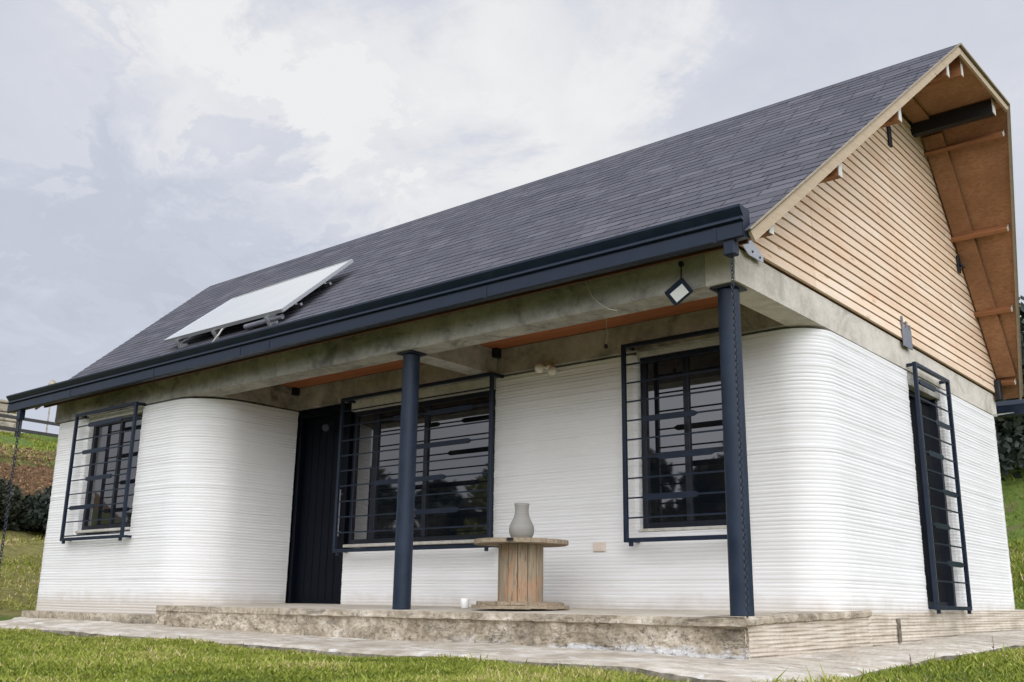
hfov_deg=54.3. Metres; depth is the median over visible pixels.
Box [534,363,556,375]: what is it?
wall lamp
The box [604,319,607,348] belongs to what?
pendant wire
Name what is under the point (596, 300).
loose wire
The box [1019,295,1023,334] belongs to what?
dark tree
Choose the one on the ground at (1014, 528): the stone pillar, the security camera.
the stone pillar
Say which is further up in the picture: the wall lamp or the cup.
the wall lamp
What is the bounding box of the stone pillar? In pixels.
[0,399,16,432]
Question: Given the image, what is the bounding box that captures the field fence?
[0,414,59,437]
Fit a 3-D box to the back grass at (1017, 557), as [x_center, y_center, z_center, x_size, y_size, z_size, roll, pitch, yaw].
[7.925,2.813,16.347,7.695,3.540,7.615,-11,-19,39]
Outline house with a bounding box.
[6,43,1023,659]
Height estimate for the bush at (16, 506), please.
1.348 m
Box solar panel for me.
[164,259,353,348]
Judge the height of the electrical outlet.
0.086 m
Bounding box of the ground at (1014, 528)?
[0,432,1023,681]
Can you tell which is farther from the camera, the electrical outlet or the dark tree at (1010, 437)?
the dark tree at (1010, 437)
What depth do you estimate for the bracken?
22.96 m
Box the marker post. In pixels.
[46,380,55,432]
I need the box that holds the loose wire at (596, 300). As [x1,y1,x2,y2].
[585,282,616,310]
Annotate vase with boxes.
[509,503,533,537]
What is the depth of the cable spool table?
8.74 m
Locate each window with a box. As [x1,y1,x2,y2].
[60,401,145,543]
[332,372,503,555]
[621,327,726,545]
[905,361,971,613]
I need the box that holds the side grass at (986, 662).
[755,643,1023,681]
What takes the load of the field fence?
on the ground at (1014, 528)
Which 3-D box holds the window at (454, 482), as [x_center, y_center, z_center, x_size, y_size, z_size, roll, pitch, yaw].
[-1.035,1.439,11.144,2.460,1.840,0.399,-11,-19,39]
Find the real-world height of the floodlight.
0.351 m
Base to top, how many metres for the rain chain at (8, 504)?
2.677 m
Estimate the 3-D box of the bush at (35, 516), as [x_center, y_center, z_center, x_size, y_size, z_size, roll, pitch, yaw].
[-9.616,3.617,20.888,1.505,1.278,1.561,-11,-19,39]
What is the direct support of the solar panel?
attached to the house
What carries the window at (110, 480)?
in the house
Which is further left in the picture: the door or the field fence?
the field fence
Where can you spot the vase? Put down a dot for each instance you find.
(521, 525)
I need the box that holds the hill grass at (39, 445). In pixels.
[0,430,57,610]
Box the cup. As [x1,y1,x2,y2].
[460,598,468,607]
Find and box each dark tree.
[994,318,1023,481]
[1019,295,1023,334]
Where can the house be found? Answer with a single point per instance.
(860, 229)
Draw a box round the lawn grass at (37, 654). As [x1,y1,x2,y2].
[0,624,880,681]
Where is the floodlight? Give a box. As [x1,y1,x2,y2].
[665,261,692,305]
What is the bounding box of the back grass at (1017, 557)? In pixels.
[1002,452,1023,608]
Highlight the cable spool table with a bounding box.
[471,537,568,609]
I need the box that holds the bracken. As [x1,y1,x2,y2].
[0,443,55,495]
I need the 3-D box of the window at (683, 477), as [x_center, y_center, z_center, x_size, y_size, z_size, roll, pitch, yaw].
[1.570,0.898,9.034,1.110,1.875,0.399,-11,-19,39]
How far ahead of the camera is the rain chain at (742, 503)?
6.75 m
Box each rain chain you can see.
[0,420,21,570]
[730,255,748,617]
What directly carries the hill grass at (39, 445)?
on the ground at (1014, 528)
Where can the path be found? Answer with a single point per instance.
(846, 663)
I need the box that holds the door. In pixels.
[287,403,354,603]
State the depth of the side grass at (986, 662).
6.37 m
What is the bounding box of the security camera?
[322,424,336,431]
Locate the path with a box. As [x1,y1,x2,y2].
[0,617,1023,681]
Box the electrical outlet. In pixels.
[593,542,605,551]
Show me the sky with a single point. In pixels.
(155, 154)
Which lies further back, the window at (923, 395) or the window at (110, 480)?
the window at (110, 480)
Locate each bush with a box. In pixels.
[0,477,27,531]
[17,485,51,534]
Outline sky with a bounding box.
[0,0,1023,433]
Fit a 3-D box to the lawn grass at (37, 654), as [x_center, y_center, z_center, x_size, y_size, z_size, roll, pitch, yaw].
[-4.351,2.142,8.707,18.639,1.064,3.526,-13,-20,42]
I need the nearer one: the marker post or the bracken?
the bracken
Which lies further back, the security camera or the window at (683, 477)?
the security camera

